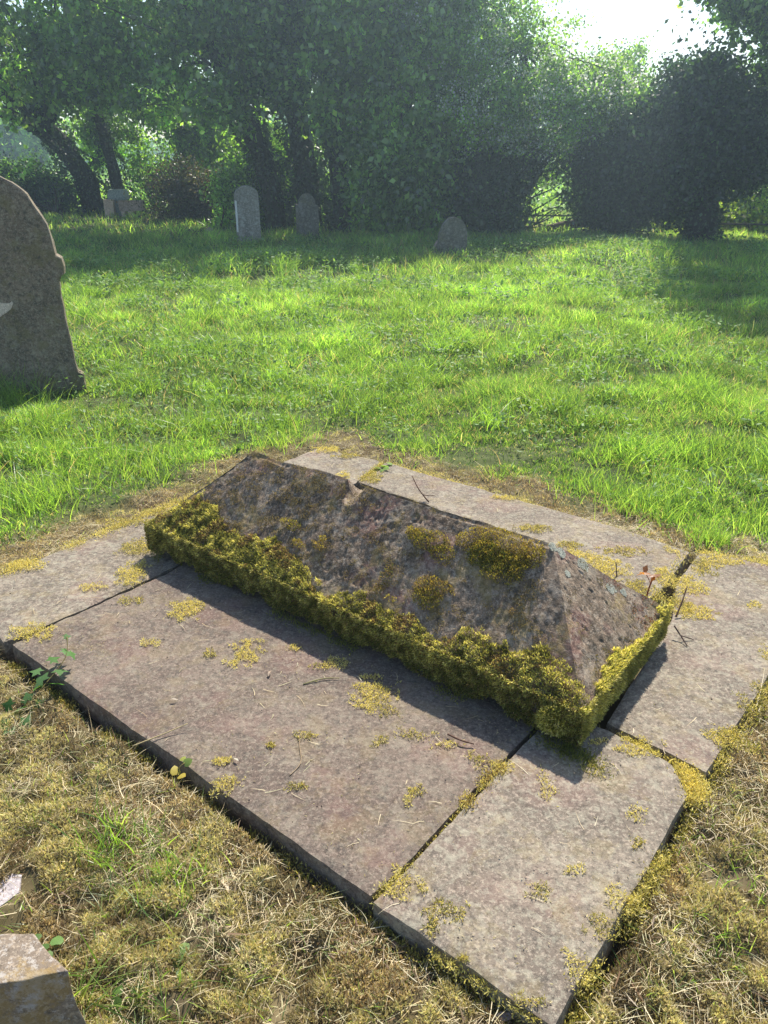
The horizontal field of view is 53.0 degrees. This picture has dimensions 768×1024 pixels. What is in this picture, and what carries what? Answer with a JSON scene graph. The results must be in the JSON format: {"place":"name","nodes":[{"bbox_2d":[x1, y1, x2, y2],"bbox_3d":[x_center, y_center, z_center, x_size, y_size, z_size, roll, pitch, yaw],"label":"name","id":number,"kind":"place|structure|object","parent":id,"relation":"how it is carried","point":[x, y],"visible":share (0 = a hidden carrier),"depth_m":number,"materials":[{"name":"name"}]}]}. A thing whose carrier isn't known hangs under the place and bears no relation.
{"place":"outdoors","nodes":[
{"label":"outdoors","id":0,"kind":"place"},
{"bbox_2d":[0,0,763,146],"label":"sky","id":1,"kind":"structure","parent":0,"point":[651,15],"materials":[{"name":"white"}]},
{"bbox_2d":[0,203,767,1023],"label":"grass","id":2,"kind":"structure","parent":0,"point":[486,385],"depth_m":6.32,"materials":[{"name":"green plant"}]},
{"bbox_2d":[0,169,767,1023],"bbox_3d":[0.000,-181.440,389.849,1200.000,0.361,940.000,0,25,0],"label":"ground","id":3,"kind":"structure","parent":0,"point":[14,905],"depth_m":2.18,"materials":[{"name":"green plant"}]},
{"bbox_2d":[0,874,21,906],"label":"stone piece","id":4,"kind":"object","parent":3,"relation":"on","point":[12,889],"visible":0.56,"depth_m":1.78,"materials":[{"name":"white stone"}]},
{"bbox_2d":[0,634,75,734],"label":"ivy sprig","id":5,"kind":"object","parent":3,"relation":"on","point":[9,702],"visible":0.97,"depth_m":2.39,"materials":[{"name":"green plant"}]},
{"bbox_2d":[0,104,80,172],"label":"field tree","id":6,"kind":"object","parent":3,"relation":"on","point":[9,140],"visible":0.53,"depth_m":44.14,"materials":[{"name":"green plant"}]},
{"bbox_2d":[0,934,85,1023],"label":"kerb block","id":7,"kind":"structure","parent":3,"relation":"on","point":[35,986],"depth_m":1.44,"materials":[{"name":"stone"}]},
{"bbox_2d":[0,176,86,396],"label":"headstone","id":8,"kind":"object","parent":3,"relation":"on","point":[33,323],"visible":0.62,"depth_m":5.17,"materials":[{"name":"stone"}]},
{"bbox_2d":[0,143,91,217],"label":"dark bush","id":9,"kind":"object","parent":3,"relation":"on","point":[46,190],"visible":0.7,"depth_m":20.22,"materials":[{"name":"green plant"}]},
{"bbox_2d":[35,934,86,957],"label":"leafy weed","id":10,"kind":"object","parent":3,"relation":"on","point":[58,939],"visible":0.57,"depth_m":1.64,"materials":[{"name":"green plant"}]},
{"bbox_2d":[0,0,146,214],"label":"broadleaf tree","id":11,"kind":"object","parent":3,"relation":"on","point":[58,141],"visible":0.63,"depth_m":16.27,"materials":[{"name":"green plant"}]},
{"bbox_2d":[103,199,115,216],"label":"stone block","id":12,"kind":"structure","parent":3,"relation":"on","point":[109,205],"depth_m":20.03,"materials":[{"name":"grey stone"}]},
{"bbox_2d":[107,189,129,215],"bbox_3d":[-7.000,-8.161,20.363,0.481,0.700,0.428,0,25,0],"label":"stone pedestal","id":13,"kind":"object","parent":3,"relation":"on","point":[117,195],"visible":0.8,"depth_m":20.12,"materials":[{"name":"grey stone"}]},
{"bbox_2d":[110,985,148,1011],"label":"leafy weed","id":14,"kind":"object","parent":3,"relation":"on","point":[117,999],"visible":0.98,"depth_m":1.54,"materials":[{"name":"green plant"}]},
{"bbox_2d":[0,0,262,212],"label":"broadleaf tree","id":15,"kind":"object","parent":3,"relation":"on","point":[164,108],"visible":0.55,"depth_m":15.05,"materials":[{"name":"green plant"}]},
{"bbox_2d":[118,200,144,210],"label":"stone block","id":16,"kind":"structure","parent":3,"relation":"on","point":[125,205],"depth_m":20.00,"materials":[{"name":"grey stone"}]},
{"bbox_2d":[29,0,302,230],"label":"broadleaf tree","id":17,"kind":"object","parent":3,"relation":"on","point":[264,163],"visible":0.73,"depth_m":14.73,"materials":[{"name":"green plant"}]},
{"bbox_2d":[64,75,280,211],"bbox_3d":[-5.886,-10.404,21.546,6.797,3.966,2.758,0,25,0],"label":"hedge bush","id":18,"kind":"object","parent":3,"relation":"on","point":[184,137],"visible":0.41,"depth_m":21.23,"materials":[{"name":"green plant"}]},
{"bbox_2d":[111,141,233,221],"bbox_3d":[-4.680,-7.971,18.901,3.543,2.076,2.513,0,25,0],"label":"bramble bush","id":19,"kind":"object","parent":3,"relation":"on","point":[186,195],"visible":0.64,"depth_m":18.52,"materials":[{"name":"green plant"}]},
{"bbox_2d":[170,756,192,784],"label":"leafy weed","id":20,"kind":"object","parent":3,"relation":"on","point":[187,762],"visible":0.89,"depth_m":2.07,"materials":[{"name":"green plant"}]},
{"bbox_2d":[173,942,189,977],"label":"leafy weed","id":21,"kind":"object","parent":3,"relation":"on","point":[185,944],"visible":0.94,"depth_m":1.63,"materials":[{"name":"green plant"}]},
{"bbox_2d":[0,445,380,662],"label":"paving slab","id":22,"kind":"structure","parent":3,"relation":"on","point":[78,578],"depth_m":3.03,"materials":[{"name":"stone"}]},
{"bbox_2d":[1,461,767,1023],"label":"joint moss","id":23,"kind":"object","parent":22,"relation":"on","point":[695,783],"visible":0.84,"depth_m":1.94,"materials":[{"name":"yellow plant"}]},
{"bbox_2d":[9,453,765,991],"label":"litter","id":24,"kind":"object","parent":22,"relation":"on","point":[363,723],"visible":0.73,"depth_m":2.23,"materials":[{"name":"plant"}]},
{"bbox_2d":[191,146,293,227],"bbox_3d":[-3.047,-7.202,16.898,2.340,2.054,2.078,0,25,0],"label":"elder bush","id":25,"kind":"object","parent":3,"relation":"on","point":[227,183],"visible":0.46,"depth_m":16.71,"materials":[{"name":"green plant"}]},
{"bbox_2d":[234,185,260,242],"bbox_3d":[-2.531,-5.492,14.274,0.447,1.044,0.176,-6,26,-13],"label":"headstone","id":26,"kind":"object","parent":3,"relation":"on","point":[246,203],"visible":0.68,"depth_m":14.18,"materials":[{"name":"grey stone"}]},
{"bbox_2d":[184,0,354,229],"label":"broadleaf tree","id":27,"kind":"object","parent":3,"relation":"on","point":[273,19],"visible":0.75,"depth_m":14.55,"materials":[{"name":"green plant"}]},
{"bbox_2d":[5,562,537,919],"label":"paving slab","id":28,"kind":"structure","parent":3,"relation":"on","point":[240,630],"depth_m":2.25,"materials":[{"name":"stone"}]},
{"bbox_2d":[132,723,187,746],"bbox_3d":[-0.630,0.628,2.168,0.157,0.023,0.004,-12,28,-24],"label":"twig","id":29,"kind":"object","parent":28,"relation":"on","point":[157,736],"visible":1,"depth_m":2.16,"materials":[{"name":"beige wood"}]},
{"bbox_2d":[289,738,300,775],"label":"twig","id":30,"kind":"object","parent":28,"relation":"on","point":[300,755],"visible":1,"depth_m":2.10,"materials":[{"name":"brown wood"}]},
{"bbox_2d":[303,677,338,684],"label":"twig","id":31,"kind":"object","parent":28,"relation":"on","point":[320,679],"visible":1,"depth_m":2.40,"materials":[{"name":"wood"}]},
{"bbox_2d":[150,554,629,786],"bbox_3d":[-0.152,0.438,2.585,2.027,0.028,0.114,18,31,34],"label":"shade moss","id":32,"kind":"object","parent":28,"relation":"on","point":[573,752],"visible":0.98,"depth_m":2.16,"materials":[{"name":"green plant"}]},
{"bbox_2d":[143,452,673,749],"bbox_3d":[-0.016,0.125,2.797,1.942,0.454,0.750,18,31,34],"label":"coped tombstone","id":33,"kind":"object","parent":28,"relation":"on","point":[552,638],"visible":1,"depth_m":2.46,"materials":[{"name":"stone"}]},
{"bbox_2d":[447,733,473,744],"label":"twig","id":34,"kind":"object","parent":28,"relation":"on","point":[448,734],"visible":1,"depth_m":2.15,"materials":[{"name":"brown wood"}]},
{"bbox_2d":[207,77,368,221],"bbox_3d":[-0.754,-8.548,17.967,7.008,3.661,2.666,4,26,9],"label":"hedge bush","id":35,"kind":"object","parent":3,"relation":"on","point":[279,150],"visible":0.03,"depth_m":18.20,"materials":[{"name":"green plant"}]},
{"bbox_2d":[14,167,571,211],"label":"crop field","id":36,"kind":"structure","parent":3,"relation":"on","point":[542,198],"depth_m":25.93,"materials":[{"name":"green plant"}]},
{"bbox_2d":[268,102,321,150],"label":"field tree","id":37,"kind":"object","parent":3,"relation":"on","point":[286,123],"visible":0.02,"depth_m":68.97,"materials":[{"name":"green plant"}]},
{"bbox_2d":[22,135,570,167],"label":"hedgerow","id":38,"kind":"object","parent":3,"relation":"on","point":[154,151],"visible":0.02,"depth_m":83.49,"materials":[{"name":"green plant"}]},
{"bbox_2d":[295,193,318,235],"bbox_3d":[-1.540,-5.934,15.442,0.456,0.851,0.136,-3,25,-7],"label":"headstone","id":39,"kind":"object","parent":3,"relation":"on","point":[307,216],"visible":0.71,"depth_m":15.38,"materials":[{"name":"grey stone"}]},
{"bbox_2d":[0,427,767,1023],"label":"ground moss","id":40,"kind":"object","parent":3,"relation":"on","point":[310,985],"visible":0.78,"depth_m":1.72,"materials":[{"name":"yellow plant"}]},
{"bbox_2d":[221,876,236,897],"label":"dead leaf","id":41,"kind":"object","parent":40,"relation":"on","point":[227,887],"visible":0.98,"depth_m":1.78,"materials":[{"name":"plant"}]},
{"bbox_2d":[235,947,251,962],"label":"dead leaf","id":42,"kind":"object","parent":40,"relation":"on","point":[243,953],"visible":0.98,"depth_m":1.63,"materials":[{"name":"plant"}]},
{"bbox_2d":[0,233,767,512],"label":"weeds","id":43,"kind":"object","parent":3,"relation":"on","point":[517,246],"visible":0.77,"depth_m":8.66,"materials":[{"name":"green plant"}]},
{"bbox_2d":[0,429,767,1023],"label":"straw","id":44,"kind":"object","parent":3,"relation":"on","point":[242,863],"visible":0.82,"depth_m":1.75,"materials":[{"name":"beige plant"}]},
{"bbox_2d":[385,940,400,950],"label":"dead leaf","id":45,"kind":"object","parent":3,"relation":"on","point":[394,942],"visible":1,"depth_m":1.65,"materials":[{"name":"plant"}]},
{"bbox_2d":[276,0,517,231],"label":"broadleaf tree","id":46,"kind":"object","parent":3,"relation":"on","point":[342,21],"visible":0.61,"depth_m":14.55,"materials":[{"name":"green plant"}]},
{"bbox_2d":[320,0,509,237],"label":"broadleaf tree","id":47,"kind":"object","parent":3,"relation":"on","point":[385,193],"visible":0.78,"depth_m":14.51,"materials":[{"name":"green plant"}]},
{"bbox_2d":[437,217,466,255],"bbox_3d":[1.099,-4.397,12.405,0.470,0.672,0.146,-4,25,-9],"label":"headstone","id":48,"kind":"object","parent":3,"relation":"on","point":[452,233],"visible":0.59,"depth_m":12.32,"materials":[{"name":"grey stone"}]},
{"bbox_2d":[407,103,583,235],"bbox_3d":[1.739,-6.799,15.405,4.166,2.821,2.888,0,25,0],"label":"ivy thicket","id":49,"kind":"object","parent":3,"relation":"on","point":[475,211],"visible":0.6,"depth_m":15.26,"materials":[{"name":"green plant"}]},
{"bbox_2d":[496,1012,513,1021],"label":"dead leaf","id":50,"kind":"object","parent":3,"relation":"on","point":[508,1017],"visible":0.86,"depth_m":1.52,"materials":[{"name":"plant"}]},
{"bbox_2d":[358,462,688,603],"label":"paving slab","id":51,"kind":"structure","parent":3,"relation":"on","point":[626,549],"depth_m":3.38,"materials":[{"name":"stone"}]},
{"bbox_2d":[376,462,391,471],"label":"leafy weed","id":52,"kind":"object","parent":51,"relation":"on","point":[385,468],"visible":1,"depth_m":3.98,"materials":[{"name":"green plant"}]},
{"bbox_2d":[412,476,434,501],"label":"twig","id":53,"kind":"object","parent":51,"relation":"on","point":[421,492],"visible":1,"depth_m":3.64,"materials":[{"name":"brown wood"}]},
{"bbox_2d":[638,565,660,595],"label":"seedling","id":54,"kind":"object","parent":51,"relation":"on","point":[645,570],"visible":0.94,"depth_m":2.83,"materials":[{"name":"orange plant"}]},
{"bbox_2d":[375,0,675,225],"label":"hawthorn tree","id":55,"kind":"object","parent":3,"relation":"on","point":[558,82],"visible":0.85,"depth_m":13.90,"materials":[{"name":"green plant"}]},
{"bbox_2d":[373,726,686,1023],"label":"paving slab","id":56,"kind":"structure","parent":3,"relation":"on","point":[487,899],"depth_m":1.76,"materials":[{"name":"stone"}]},
{"bbox_2d":[524,143,571,230],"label":"bare branches","id":57,"kind":"object","parent":3,"relation":"on","point":[537,194],"visible":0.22,"depth_m":16.32,"materials":[{"name":"brown plant"}]},
{"bbox_2d":[527,176,579,219],"bbox_3d":[3.550,-7.352,17.763,2.701,1.501,0.093,0,25,1],"label":"rail fence","id":58,"kind":"object","parent":3,"relation":"on","point":[551,215],"visible":0.02,"depth_m":17.96,"materials":[{"name":"brown wood"}]},
{"bbox_2d":[529,217,624,230],"bbox_3d":[3.967,-6.127,16.272,2.272,0.520,0.268,10,27,21],"label":"fallen log","id":59,"kind":"object","parent":3,"relation":"on","point":[561,223],"visible":0.23,"depth_m":16.33,"materials":[{"name":"brown wood"}]},
{"bbox_2d":[523,93,678,235],"bbox_3d":[4.390,-6.967,15.373,3.437,2.957,2.396,0,25,0],"label":"ivy thicket","id":60,"kind":"object","parent":3,"relation":"on","point":[586,201],"visible":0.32,"depth_m":15.37,"materials":[{"name":"green plant"}]},
{"bbox_2d":[588,25,665,110],"bbox_3d":[6.274,-10.338,20.707,2.962,4.703,2.572,-14,29,-27],"label":"slender tree","id":61,"kind":"object","parent":3,"relation":"on","point":[640,49],"visible":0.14,"depth_m":19.94,"materials":[{"name":"green plant"}]},
{"bbox_2d":[573,6,767,243],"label":"ivy column","id":62,"kind":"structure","parent":3,"relation":"on","point":[689,147],"depth_m":13.64,"materials":[{"name":"green plant"}]},
{"bbox_2d":[605,553,767,792],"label":"paving slab","id":63,"kind":"structure","parent":3,"relation":"on","point":[719,619],"depth_m":2.44,"materials":[{"name":"stone"}]},
{"bbox_2d":[675,587,686,616],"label":"twig","id":64,"kind":"object","parent":63,"relation":"on","point":[676,615],"visible":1,"depth_m":2.73,"materials":[{"name":"brown wood"}]},
{"bbox_2d":[674,625,693,645],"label":"twig","id":65,"kind":"object","parent":63,"relation":"on","point":[681,635],"visible":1,"depth_m":2.60,"materials":[{"name":"wood"}]},
{"bbox_2d":[630,222,767,231],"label":"rail fence","id":66,"kind":"object","parent":3,"relation":"on","point":[729,224],"visible":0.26,"depth_m":15.86,"materials":[{"name":"brown wood"}]},
{"bbox_2d":[650,187,767,231],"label":"nettle bed","id":67,"kind":"object","parent":3,"relation":"on","point":[756,214],"visible":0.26,"depth_m":16.43,"materials":[{"name":"green plant"}]},
{"bbox_2d":[676,0,767,92],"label":"broadleaf tree","id":68,"kind":"object","parent":3,"relation":"on","point":[743,15],"visible":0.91,"depth_m":12.98,"materials":[{"name":"green plant"}]},
{"bbox_2d":[734,85,767,199],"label":"sunlit bush","id":69,"kind":"object","parent":3,"relation":"on","point":[763,192],"visible":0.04,"depth_m":17.54,"materials":[{"name":"green plant"}]}
]}

